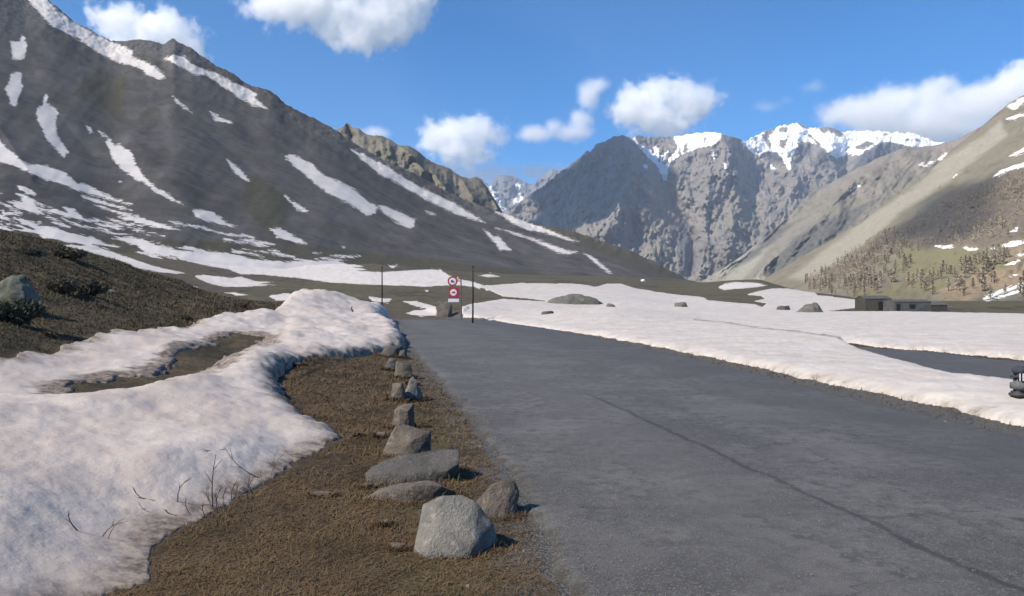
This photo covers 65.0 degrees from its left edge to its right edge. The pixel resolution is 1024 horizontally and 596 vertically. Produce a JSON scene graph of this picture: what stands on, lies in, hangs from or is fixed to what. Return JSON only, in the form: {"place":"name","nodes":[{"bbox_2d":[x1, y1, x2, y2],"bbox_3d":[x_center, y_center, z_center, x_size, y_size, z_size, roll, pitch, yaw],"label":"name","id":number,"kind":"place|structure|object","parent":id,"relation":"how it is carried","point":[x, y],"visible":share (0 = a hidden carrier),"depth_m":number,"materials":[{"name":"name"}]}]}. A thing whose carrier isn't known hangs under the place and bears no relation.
{"place":"outdoors","nodes":[
{"label":"outdoors","id":0,"kind":"place"},
{"bbox_2d":[0,0,685,279],"bbox_3d":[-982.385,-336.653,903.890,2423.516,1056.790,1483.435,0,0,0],"label":"mountain","id":1,"kind":"structure","parent":0,"point":[173,148],"depth_m":541.02,"materials":[{"name":"grey stone"}]},
{"bbox_2d":[337,123,502,212],"bbox_3d":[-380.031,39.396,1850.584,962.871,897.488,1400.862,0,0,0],"label":"mountain","id":2,"kind":"structure","parent":0,"point":[420,165],"depth_m":1562.43,"materials":[{"name":"grey stone"}]},
{"bbox_2d":[0,230,1023,595],"bbox_3d":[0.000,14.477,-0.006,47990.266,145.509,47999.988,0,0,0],"label":"ground","id":3,"kind":"structure","parent":0,"point":[414,292],"depth_m":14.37,"materials":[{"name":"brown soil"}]},
{"bbox_2d":[0,275,42,308],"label":"boulder","id":4,"kind":"object","parent":3,"relation":"on","point":[14,287],"visible":0.41,"depth_m":18.63,"materials":[{"name":"grey stone"}]},
{"bbox_2d":[0,297,48,325],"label":"bush","id":5,"kind":"object","parent":3,"relation":"on","point":[24,311],"visible":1,"depth_m":15.50,"materials":[{"name":"green plant"}]},
{"bbox_2d":[14,247,42,254],"bbox_3d":[-20.947,-2.007,34.691,1.146,0.438,1.110,0,0,0],"label":"bush","id":6,"kind":"object","parent":3,"relation":"on","point":[27,250],"visible":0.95,"depth_m":34.44,"materials":[{"name":"green plant"}]},
{"bbox_2d":[44,276,80,294],"bbox_3d":[-13.912,-0.379,24.900,0.985,0.636,1.206,0,0,0],"label":"bush","id":7,"kind":"object","parent":3,"relation":"on","point":[65,285],"visible":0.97,"depth_m":24.62,"materials":[{"name":"green plant"}]},
{"bbox_2d":[49,246,88,260],"bbox_3d":[-21.137,-2.105,38.034,2.207,0.749,1.556,0,0,21],"label":"bush","id":8,"kind":"object","parent":3,"relation":"on","point":[67,252],"visible":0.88,"depth_m":37.57,"materials":[{"name":"green plant"}]},
{"bbox_2d":[76,279,110,295],"bbox_3d":[-13.490,-0.308,25.815,1.087,0.642,0.798,0,0,0],"label":"bush","id":9,"kind":"object","parent":3,"relation":"on","point":[93,287],"visible":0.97,"depth_m":25.70,"materials":[{"name":"green plant"}]},
{"bbox_2d":[0,229,331,374],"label":"heather","id":10,"kind":"object","parent":3,"relation":"on","point":[172,302],"visible":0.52,"depth_m":30.16,"materials":[{"name":"brown plant"}]},
{"bbox_2d":[177,314,192,319],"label":"bush","id":11,"kind":"object","parent":3,"relation":"on","point":[184,316],"visible":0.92,"depth_m":26.84,"materials":[{"name":"green plant"}]},
{"bbox_2d":[0,289,405,595],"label":"snow bank","id":12,"kind":"structure","parent":3,"relation":"on","point":[88,461],"depth_m":7.49,"materials":[{"name":"white snow"}]},
{"bbox_2d":[205,455,221,506],"bbox_3d":[-2.269,1.406,6.130,0.146,0.443,0.043,0,0,9],"label":"twig","id":13,"kind":"object","parent":12,"relation":"on","point":[212,480],"visible":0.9,"depth_m":6.13,"materials":[{"name":"brown wood"}]},
{"bbox_2d":[225,448,258,477],"bbox_3d":[-2.337,1.443,6.965,0.289,0.307,0.021,0,0,-10],"label":"twig","id":14,"kind":"object","parent":12,"relation":"on","point":[239,466],"visible":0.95,"depth_m":6.96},
{"bbox_2d":[213,484,224,512],"bbox_3d":[-2.194,1.514,6.017,0.087,0.252,0.008,0,0,0],"label":"twig","id":15,"kind":"object","parent":3,"relation":"on","point":[217,496],"visible":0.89,"depth_m":6.01,"materials":[{"name":"brown wood"}]},
{"bbox_2d":[233,302,249,306],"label":"bush","id":16,"kind":"object","parent":3,"relation":"on","point":[244,304],"visible":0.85,"depth_m":41.58,"materials":[{"name":"green plant"}]},
{"bbox_2d":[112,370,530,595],"bbox_3d":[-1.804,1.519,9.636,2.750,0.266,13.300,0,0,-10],"label":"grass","id":17,"kind":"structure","parent":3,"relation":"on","point":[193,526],"depth_m":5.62,"materials":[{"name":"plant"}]},
{"bbox_2d":[313,491,330,496],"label":"stone","id":18,"kind":"object","parent":3,"relation":"on","point":[323,493],"visible":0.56,"depth_m":6.50,"materials":[{"name":"grey stone"}]},
{"bbox_2d":[362,397,380,445],"bbox_3d":[-1.479,1.324,8.511,0.205,0.589,0.048,0,0,7],"label":"twig","id":19,"kind":"object","parent":3,"relation":"on","point":[370,418],"visible":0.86,"depth_m":8.51,"materials":[{"name":"brown wood"}]},
{"bbox_2d":[381,266,382,304],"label":"snow pole","id":20,"kind":"object","parent":3,"relation":"on","point":[382,285],"visible":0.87,"depth_m":65.98,"materials":[{"name":"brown wood"}]},
{"bbox_2d":[384,358,396,370],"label":"rock","id":21,"kind":"object","parent":3,"relation":"on","point":[391,363],"visible":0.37,"depth_m":17.35,"materials":[{"name":"stone"}]},
{"bbox_2d":[380,345,401,356],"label":"rock","id":22,"kind":"object","parent":3,"relation":"on","point":[392,350],"visible":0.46,"depth_m":21.17,"materials":[{"name":"stone"}]},
{"bbox_2d":[390,542,405,549],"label":"stone","id":23,"kind":"object","parent":3,"relation":"on","point":[393,544],"visible":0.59,"depth_m":5.13,"materials":[{"name":"grey stone"}]},
{"bbox_2d":[391,383,405,399],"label":"rock","id":24,"kind":"object","parent":3,"relation":"on","point":[398,389],"visible":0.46,"depth_m":12.37,"materials":[{"name":"grey stone"}]},
{"bbox_2d":[398,350,406,357],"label":"rock","id":25,"kind":"object","parent":3,"relation":"on","point":[403,353],"visible":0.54,"depth_m":21.10,"materials":[{"name":"stone"}]},
{"bbox_2d":[394,361,411,377],"bbox_3d":[-2.156,1.529,15.949,0.394,0.568,0.311,0,0,0],"label":"rock","id":26,"kind":"object","parent":3,"relation":"on","point":[402,369],"visible":0.52,"depth_m":15.85,"materials":[{"name":"grey stone"}]},
{"bbox_2d":[392,403,414,426],"bbox_3d":[-1.347,1.534,9.841,0.302,0.484,0.245,0,0,0],"label":"rock","id":27,"kind":"object","parent":3,"relation":"on","point":[404,414],"visible":0.42,"depth_m":9.78,"materials":[{"name":"grey stone"}]},
{"bbox_2d":[383,424,430,456],"bbox_3d":[-1.060,1.518,8.137,0.491,0.472,0.372,0,0,0],"label":"boulder","id":28,"kind":"object","parent":3,"relation":"on","point":[404,439],"visible":0.61,"depth_m":8.04,"materials":[{"name":"grey stone"}]},
{"bbox_2d":[362,480,455,501],"bbox_3d":[-0.830,1.573,6.495,0.752,0.180,0.350,0,0,0],"label":"rock","id":29,"kind":"object","parent":3,"relation":"on","point":[419,490],"visible":0.65,"depth_m":6.39,"materials":[{"name":"grey stone"}]},
{"bbox_2d":[365,448,459,483],"bbox_3d":[-0.879,1.550,7.152,0.820,0.345,0.471,0,0,0],"label":"rock","id":30,"kind":"object","parent":3,"relation":"on","point":[436,464],"visible":0.68,"depth_m":7.06,"materials":[{"name":"stone"}]},
{"bbox_2d":[405,377,422,400],"bbox_3d":[-1.583,1.548,12.647,0.388,0.610,0.307,0,0,0],"label":"rock","id":31,"kind":"object","parent":3,"relation":"on","point":[413,389],"visible":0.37,"depth_m":12.54,"materials":[{"name":"stone"}]},
{"bbox_2d":[435,301,451,316],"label":"boulder","id":32,"kind":"object","parent":3,"relation":"on","point":[444,308],"visible":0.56,"depth_m":65.98,"materials":[{"name":"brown stone"}]},
{"bbox_2d":[414,495,495,558],"bbox_3d":[-0.371,1.532,5.213,0.537,0.494,0.518,0,0,0],"label":"boulder","id":33,"kind":"object","parent":3,"relation":"on","point":[459,525],"visible":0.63,"depth_m":5.11,"materials":[{"name":"stone"}]},
{"bbox_2d":[448,276,461,319],"bbox_3d":[-4.070,0.065,57.025,0.992,3.306,0.121,0,0,0],"label":"road sign","id":34,"kind":"object","parent":3,"relation":"on","point":[453,291],"visible":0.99,"depth_m":56.99,"materials":[{"name":"metal"}]},
{"bbox_2d":[472,265,473,322],"bbox_3d":[-2.487,-0.069,51.000,0.125,3.984,0.125,0,0,0],"label":"snow pole","id":35,"kind":"object","parent":3,"relation":"on","point":[472,295],"visible":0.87,"depth_m":50.97,"materials":[{"name":"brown wood"}]},
{"bbox_2d":[476,479,518,518],"bbox_3d":[-0.143,1.566,6.071,0.399,0.383,0.336,0,0,0],"label":"boulder","id":36,"kind":"object","parent":3,"relation":"on","point":[497,497],"visible":0.56,"depth_m":6.04,"materials":[{"name":"grey stone"}]},
{"bbox_2d":[547,294,602,304],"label":"outcrop","id":37,"kind":"object","parent":3,"relation":"on","point":[577,299],"visible":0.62,"depth_m":97.95,"materials":[{"name":"stone"}]},
{"bbox_2d":[674,302,687,306],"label":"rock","id":38,"kind":"object","parent":3,"relation":"on","point":[681,304],"visible":0.52,"depth_m":97.27,"materials":[{"name":"stone"}]},
{"bbox_2d":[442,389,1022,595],"bbox_3d":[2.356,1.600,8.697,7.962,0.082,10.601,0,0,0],"label":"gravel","id":39,"kind":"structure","parent":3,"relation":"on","point":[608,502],"depth_m":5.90,"materials":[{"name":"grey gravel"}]},
{"bbox_2d":[462,283,1023,426],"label":"snow field","id":40,"kind":"structure","parent":3,"relation":"on","point":[792,341],"depth_m":34.07,"materials":[{"name":"white snow"}]},
{"bbox_2d":[541,311,553,314],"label":"rock","id":41,"kind":"object","parent":40,"relation":"on","point":[547,312],"visible":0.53,"depth_m":58.64,"materials":[{"name":"stone"}]},
{"bbox_2d":[1008,366,1023,398],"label":"stone cairn","id":42,"kind":"object","parent":40,"relation":"on","point":[1017,387],"visible":1,"depth_m":11.60,"materials":[{"name":"stone"}]},
{"bbox_2d":[539,327,1022,437],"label":"grass","id":43,"kind":"structure","parent":3,"relation":"on","point":[834,388],"depth_m":14.21,"materials":[{"name":"brown plant"}]},
{"bbox_2d":[776,306,789,309],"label":"rock","id":44,"kind":"object","parent":3,"relation":"on","point":[783,307],"visible":0.54,"depth_m":98.60,"materials":[{"name":"stone"}]},
{"bbox_2d":[797,302,822,311],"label":"boulder","id":45,"kind":"object","parent":3,"relation":"on","point":[814,307],"visible":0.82,"depth_m":90.03,"materials":[{"name":"stone"}]},
{"bbox_2d":[854,295,891,310],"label":"stone hut","id":46,"kind":"object","parent":3,"relation":"on","point":[868,302],"visible":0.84,"depth_m":100.00,"materials":[{"name":"grey stone"}]},
{"bbox_2d":[878,301,882,310],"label":"door","id":47,"kind":"structure","parent":46,"relation":"in","point":[880,303],"depth_m":99.95,"materials":[{"name":"wood"}]},
{"bbox_2d":[883,299,931,311],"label":"stone hut","id":48,"kind":"object","parent":3,"relation":"on","point":[920,305],"visible":0.9,"depth_m":97.00,"materials":[{"name":"grey stone"}]},
{"bbox_2d":[931,301,946,310],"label":"stone hut","id":49,"kind":"object","parent":3,"relation":"on","point":[938,305],"visible":0.58,"depth_m":101.00,"materials":[{"name":"grey stone"}]},
{"bbox_2d":[471,167,566,212],"bbox_3d":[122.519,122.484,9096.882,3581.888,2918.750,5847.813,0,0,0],"label":"mountain","id":50,"kind":"structure","parent":0,"point":[508,192],"depth_m":7780.52,"materials":[{"name":"white snow"}]},
{"bbox_2d":[49,0,1023,183],"label":"sky","id":51,"kind":"structure","parent":0,"point":[487,90],"materials":[{"name":"blue"}]},
{"bbox_2d":[394,320,1023,595],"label":"road","id":52,"kind":"structure","parent":0,"point":[528,369],"depth_m":7.21,"materials":[{"name":"grey asphalt"}]},
{"bbox_2d":[507,122,943,281],"bbox_3d":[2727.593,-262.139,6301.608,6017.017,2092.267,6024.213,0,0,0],"label":"mountain","id":53,"kind":"structure","parent":0,"point":[698,207],"depth_m":4593.54,"materials":[{"name":"grey stone"}]},
{"bbox_2d":[701,126,981,281],"bbox_3d":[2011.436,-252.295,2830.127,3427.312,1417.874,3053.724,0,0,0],"label":"mountain","id":54,"kind":"structure","parent":0,"point":[823,215],"depth_m":2358.76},
{"bbox_2d":[763,95,1023,300],"bbox_3d":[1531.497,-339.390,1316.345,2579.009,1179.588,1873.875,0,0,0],"label":"mountain","id":55,"kind":"structure","parent":0,"point":[989,150],"depth_m":1094.01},
{"bbox_2d":[867,276,873,287],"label":"larch tree","id":56,"kind":"object","parent":55,"relation":"on","point":[871,280],"visible":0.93,"depth_m":748.17,"materials":[{"name":"brown plant"}]},
{"bbox_2d":[872,275,880,285],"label":"conifer","id":57,"kind":"object","parent":55,"relation":"on","point":[874,279],"visible":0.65,"depth_m":729.04,"materials":[{"name":"brown plant"}]},
{"bbox_2d":[891,270,897,282],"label":"larch tree","id":58,"kind":"object","parent":55,"relation":"on","point":[894,272],"visible":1,"depth_m":738.66,"materials":[{"name":"brown plant"}]},
{"bbox_2d":[906,271,910,284],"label":"larch tree","id":59,"kind":"object","parent":55,"relation":"on","point":[908,278],"visible":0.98,"depth_m":726.79,"materials":[{"name":"brown plant"}]},
{"bbox_2d":[908,253,913,263],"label":"conifer","id":60,"kind":"object","parent":55,"relation":"on","point":[910,259],"visible":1,"depth_m":851.57,"materials":[{"name":"brown plant"}]},
{"bbox_2d":[811,168,1023,281],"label":"forest","id":61,"kind":"object","parent":55,"relation":"on","point":[970,201],"visible":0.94,"depth_m":1026.72,"materials":[{"name":"brown plant"}]},
{"bbox_2d":[918,275,922,287],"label":"larch tree","id":62,"kind":"object","parent":55,"relation":"on","point":[921,282],"visible":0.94,"depth_m":675.74,"materials":[{"name":"brown plant"}]},
{"bbox_2d":[922,275,927,290],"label":"larch tree","id":63,"kind":"object","parent":55,"relation":"on","point":[924,282],"visible":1,"depth_m":658.16,"materials":[{"name":"brown plant"}]},
{"bbox_2d":[928,281,936,294],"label":"larch tree","id":64,"kind":"object","parent":55,"relation":"on","point":[932,286],"visible":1,"depth_m":619.35,"materials":[{"name":"brown plant"}]},
{"bbox_2d":[931,267,934,280],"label":"larch tree","id":65,"kind":"object","parent":55,"relation":"on","point":[933,275],"visible":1,"depth_m":703.34,"materials":[{"name":"brown plant"}]},
{"bbox_2d":[938,267,943,277],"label":"larch tree","id":66,"kind":"object","parent":55,"relation":"on","point":[940,271],"visible":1,"depth_m":693.03,"materials":[{"name":"brown plant"}]},
{"bbox_2d":[946,279,951,290],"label":"larch tree","id":67,"kind":"object","parent":55,"relation":"on","point":[948,285],"visible":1,"depth_m":613.74,"materials":[{"name":"brown plant"}]},
{"bbox_2d":[955,275,962,290],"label":"larch tree","id":68,"kind":"object","parent":55,"relation":"on","point":[959,278],"visible":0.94,"depth_m":607.97,"materials":[{"name":"brown plant"}]},
{"bbox_2d":[960,280,967,295],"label":"larch tree","id":69,"kind":"object","parent":55,"relation":"on","point":[962,289],"visible":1,"depth_m":570.46,"materials":[{"name":"brown plant"}]},
{"bbox_2d":[961,265,966,276],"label":"larch tree","id":70,"kind":"object","parent":55,"relation":"on","point":[964,269],"visible":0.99,"depth_m":676.96,"materials":[{"name":"brown plant"}]},
{"bbox_2d":[966,262,971,274],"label":"larch tree","id":71,"kind":"object","parent":55,"relation":"on","point":[969,266],"visible":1,"depth_m":688.61,"materials":[{"name":"brown plant"}]},
{"bbox_2d":[973,253,977,263],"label":"larch tree","id":72,"kind":"object","parent":55,"relation":"on","point":[975,259],"visible":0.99,"depth_m":728.49,"materials":[{"name":"brown plant"}]},
{"bbox_2d":[979,273,985,290],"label":"larch tree","id":73,"kind":"object","parent":55,"relation":"on","point":[981,277],"visible":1,"depth_m":574.11,"materials":[{"name":"brown plant"}]},
{"bbox_2d":[980,262,985,272],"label":"larch tree","id":74,"kind":"object","parent":55,"relation":"on","point":[982,268],"visible":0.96,"depth_m":663.67,"materials":[{"name":"brown plant"}]},
{"bbox_2d":[982,276,987,290],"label":"larch tree","id":75,"kind":"object","parent":55,"relation":"on","point":[985,282],"visible":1,"depth_m":571.52,"materials":[{"name":"brown plant"}]},
{"bbox_2d":[985,257,992,268],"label":"conifer","id":76,"kind":"object","parent":55,"relation":"on","point":[987,259],"visible":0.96,"depth_m":674.12,"materials":[{"name":"brown plant"}]},
{"bbox_2d":[986,267,993,281],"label":"larch tree","id":77,"kind":"object","parent":55,"relation":"on","point":[991,271],"visible":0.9,"depth_m":613.91,"materials":[{"name":"brown plant"}]},
{"bbox_2d":[987,285,992,298],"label":"larch tree","id":78,"kind":"object","parent":55,"relation":"on","point":[990,290],"visible":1,"depth_m":528.20,"materials":[{"name":"brown plant"}]},
{"bbox_2d":[991,271,997,282],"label":"larch tree","id":79,"kind":"object","parent":55,"relation":"on","point":[994,275],"visible":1,"depth_m":606.09,"materials":[{"name":"brown plant"}]},
{"bbox_2d":[992,254,997,265],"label":"larch tree","id":80,"kind":"object","parent":55,"relation":"on","point":[995,259],"visible":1,"depth_m":681.82,"materials":[{"name":"brown plant"}]},
{"bbox_2d":[1017,276,1023,291],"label":"larch tree","id":81,"kind":"object","parent":55,"relation":"on","point":[1021,284],"visible":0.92,"depth_m":530.06,"materials":[{"name":"brown plant"}]},
{"bbox_2d":[855,346,1023,378],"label":"road","id":82,"kind":"structure","parent":0,"point":[956,363],"depth_m":20.07,"materials":[{"name":"grey asphalt"}]}
]}

